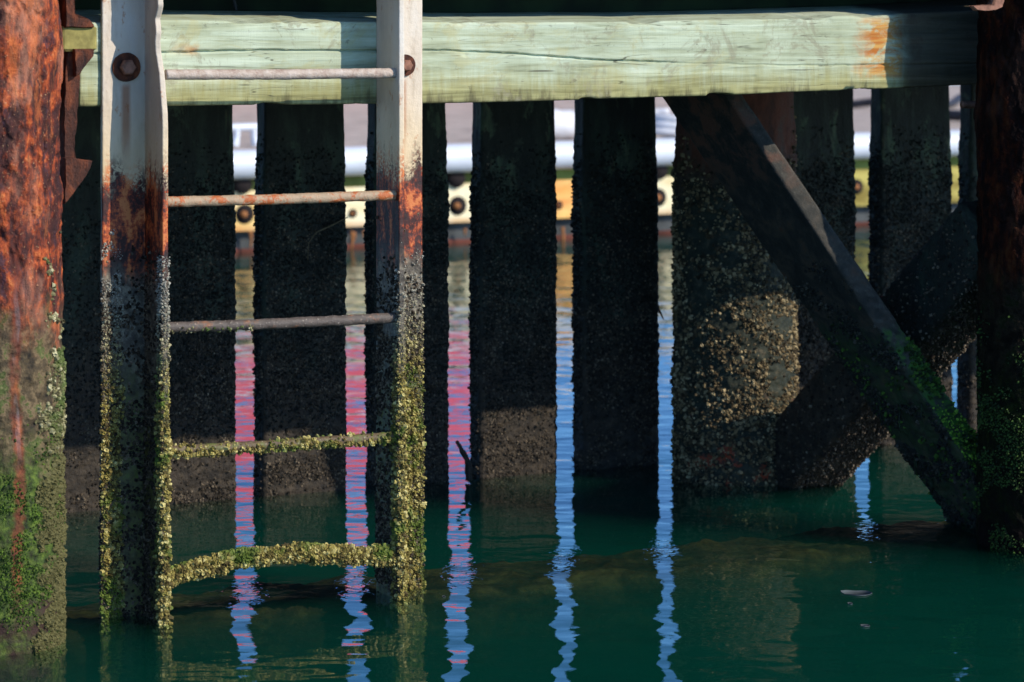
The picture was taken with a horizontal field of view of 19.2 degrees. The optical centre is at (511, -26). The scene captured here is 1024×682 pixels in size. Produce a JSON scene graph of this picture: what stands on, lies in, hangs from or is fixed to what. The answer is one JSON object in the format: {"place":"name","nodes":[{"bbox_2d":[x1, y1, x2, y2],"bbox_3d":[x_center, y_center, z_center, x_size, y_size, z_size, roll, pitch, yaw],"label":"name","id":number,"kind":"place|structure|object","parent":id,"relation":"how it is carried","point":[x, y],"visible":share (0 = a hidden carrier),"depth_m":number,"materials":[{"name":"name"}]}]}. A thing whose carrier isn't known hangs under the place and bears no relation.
{"place":"outdoors","nodes":[
{"label":"outdoors","id":0,"kind":"place"},
{"bbox_2d":[70,225,969,603],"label":"water","id":1,"kind":"structure","parent":0,"point":[356,281],"depth_m":13.88,"materials":[{"name":"liquid"}]},
{"bbox_2d":[0,0,93,681],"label":"steel pile","id":2,"kind":"object","parent":1,"relation":"in","point":[44,170],"visible":1,"depth_m":6.54,"materials":[{"name":"brown metal"}]},
{"bbox_2d":[61,26,96,51],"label":"wood block","id":3,"kind":"structure","parent":2,"relation":"on","point":[79,38],"depth_m":6.75,"materials":[{"name":"yellow wood"}]},
{"bbox_2d":[61,106,100,606],"bbox_3d":[-1.189,1.351,8.276,0.244,2.818,0.098,0,0,-26],"label":"wooden plank","id":4,"kind":"object","parent":1,"relation":"in","point":[81,241],"visible":0.33,"depth_m":8.25,"materials":[{"name":"brown wood"}]},
{"bbox_2d":[167,105,236,594],"bbox_3d":[-0.888,1.351,8.427,0.256,2.818,0.099,0,0,-27],"label":"wooden plank","id":5,"kind":"object","parent":1,"relation":"in","point":[202,240],"visible":0.62,"depth_m":8.40,"materials":[{"name":"brown wood"}]},
{"bbox_2d":[251,103,347,584],"bbox_3d":[-0.600,1.351,8.570,0.276,2.818,0.100,0,0,-27],"label":"wooden plank","id":6,"kind":"object","parent":1,"relation":"in","point":[299,373],"visible":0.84,"depth_m":8.53,"materials":[{"name":"brown wood"}]},
{"bbox_2d":[307,217,347,259],"bbox_3d":[-0.518,0.743,8.541,0.124,0.118,0.008,0,0,-27],"label":"twig","id":7,"kind":"object","parent":6,"relation":"hanging from","point":[321,230],"visible":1,"depth_m":8.53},
{"bbox_2d":[363,103,450,576],"bbox_3d":[-0.301,1.351,8.720,0.257,2.818,0.098,0,0,-27],"label":"wooden plank","id":8,"kind":"object","parent":1,"relation":"in","point":[435,235],"visible":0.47,"depth_m":8.71,"materials":[{"name":"brown wood"}]},
{"bbox_2d":[455,440,472,480],"bbox_3d":[-0.137,1.395,8.714,0.051,0.117,0.023,0,0,-23],"label":"root","id":9,"kind":"object","parent":1,"relation":"in","point":[468,466],"visible":1,"depth_m":8.71,"materials":[{"name":"brown wood"}]},
{"bbox_2d":[467,101,557,681],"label":"wooden plank","id":10,"kind":"object","parent":1,"relation":"in","point":[512,317],"visible":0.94,"depth_m":8.83,"materials":[{"name":"brown wood"}]},
{"bbox_2d":[61,520,977,681],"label":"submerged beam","id":11,"kind":"structure","parent":1,"relation":"in","point":[559,617],"depth_m":7.51,"materials":[{"name":"teal liquid"}]},
{"bbox_2d":[232,85,959,314],"bbox_3d":[-1.720,1.363,19.428,18.000,0.893,6.795,0,0,-27],"label":"floating dock","id":12,"kind":"object","parent":1,"relation":"on","point":[459,119],"visible":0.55,"depth_m":16.79,"materials":[{"name":"concrete"}]},
{"bbox_2d":[232,123,256,146],"bbox_3d":[-1.458,0.880,16.588,0.324,0.135,0.056,0,0,-27],"label":"dock cleat","id":13,"kind":"object","parent":12,"relation":"on","point":[237,128],"visible":0.6,"depth_m":16.57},
{"bbox_2d":[554,109,574,138],"bbox_3d":[0.296,0.850,17.227,0.631,0.184,0.173,0,0,-25],"label":"white fender","id":14,"kind":"object","parent":12,"relation":"on","point":[564,124],"visible":0.2,"depth_m":17.15,"materials":[{"name":"white plastic"}]},
{"bbox_2d":[655,108,675,135],"bbox_3d":[0.901,0.856,17.487,0.470,0.156,0.476,0,0,0],"label":"rope coil","id":15,"kind":"object","parent":12,"relation":"on","point":[665,123],"visible":0.18,"depth_m":17.27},
{"bbox_2d":[570,97,660,681],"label":"wooden plank","id":16,"kind":"object","parent":1,"relation":"in","point":[614,216],"visible":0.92,"depth_m":8.98,"materials":[{"name":"brown wood"}]},
{"bbox_2d":[669,92,800,681],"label":"round pile","id":17,"kind":"object","parent":1,"relation":"in","point":[735,369],"visible":0.65,"depth_m":8.67,"materials":[{"name":"brown wood"}]},
{"bbox_2d":[774,200,977,532],"bbox_3d":[0.950,1.202,8.497,0.211,1.227,1.528,0,0,-27],"label":"diagonal brace","id":18,"kind":"object","parent":17,"relation":"attached to","point":[831,431],"visible":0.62,"depth_m":8.34,"materials":[{"name":"brown wood"}]},
{"bbox_2d":[794,89,856,681],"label":"wooden plank","id":19,"kind":"object","parent":1,"relation":"in","point":[826,162],"visible":0.27,"depth_m":9.31,"materials":[{"name":"brown wood"}]},
{"bbox_2d":[840,590,871,595],"bbox_3d":[0.810,1.456,7.154,0.072,0.005,0.056,0,0,33],"label":"floating leaf","id":20,"kind":"object","parent":1,"relation":"on","point":[856,592],"visible":1,"depth_m":7.14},
{"bbox_2d":[867,86,953,681],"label":"wooden plank","id":21,"kind":"object","parent":1,"relation":"in","point":[909,179],"visible":0.41,"depth_m":9.45,"materials":[{"name":"brown wood"}]},
{"bbox_2d":[955,84,977,681],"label":"wooden plank","id":22,"kind":"object","parent":1,"relation":"in","point":[966,658],"visible":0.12,"depth_m":9.57,"materials":[{"name":"brown wood"}]},
{"bbox_2d":[973,0,1023,681],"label":"steel pile","id":23,"kind":"object","parent":1,"relation":"in","point":[998,115],"visible":1,"depth_m":7.70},
{"bbox_2d":[663,93,977,534],"bbox_3d":[0.968,1.046,8.017,1.298,1.703,0.328,0,0,0],"label":"diagonal brace","id":24,"kind":"object","parent":23,"relation":"attached to","point":[895,379],"visible":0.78,"depth_m":7.97,"materials":[{"name":"brown wood"}]},
{"bbox_2d":[75,0,978,106],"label":"timber beam","id":25,"kind":"structure","parent":24,"relation":"on","point":[469,57],"depth_m":7.45,"materials":[{"name":"green wood"}]},
{"bbox_2d":[97,0,426,681],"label":"ladder","id":26,"kind":"object","parent":25,"relation":"attached to","point":[140,576],"visible":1,"depth_m":6.91,"materials":[{"name":"metal"}]},
{"bbox_2d":[969,0,1003,10],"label":"hook plate","id":27,"kind":"object","parent":25,"relation":"attached to","point":[991,5],"visible":1,"depth_m":7.57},
{"bbox_2d":[960,101,975,107],"bbox_3d":[1.211,0.342,7.978,0.067,0.022,0.021,0,0,-27],"label":"threaded rod","id":28,"kind":"object","parent":23,"relation":"attached to","point":[967,104],"visible":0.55,"depth_m":7.96,"materials":[{"name":"brown metal"}]},
{"bbox_2d":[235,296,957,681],"bbox_3d":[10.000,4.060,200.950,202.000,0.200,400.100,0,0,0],"label":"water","id":29,"kind":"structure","parent":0,"point":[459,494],"depth_m":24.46,"materials":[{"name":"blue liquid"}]},
{"bbox_2d":[853,94,959,107],"bbox_3d":[2.483,0.900,21.283,1.806,0.095,0.460,0,0,-20],"label":"black hose","id":30,"kind":"object","parent":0,"point":[953,102],"visible":0.12,"depth_m":21.28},
{"bbox_2d":[949,110,959,120],"bbox_3d":[2.936,0.890,19.250,0.413,0.070,0.957,0,0,40],"label":"black hose","id":31,"kind":"object","parent":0,"point":[954,115],"visible":0.03,"depth_m":19.11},
{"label":"pier deck","id":32,"kind":"object","parent":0,"visible":0},
{"bbox_2d":[75,0,943,12],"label":"header timber","id":33,"kind":"object","parent":32,"relation":"attached to","point":[448,6],"depth_m":7.65,"materials":[{"name":"black wood"}]},
{"bbox_2d":[232,0,237,10],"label":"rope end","id":34,"kind":"object","parent":33,"relation":"hanging from","point":[234,5],"visible":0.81,"depth_m":7.28,"materials":[{"name":"black"}]}
]}

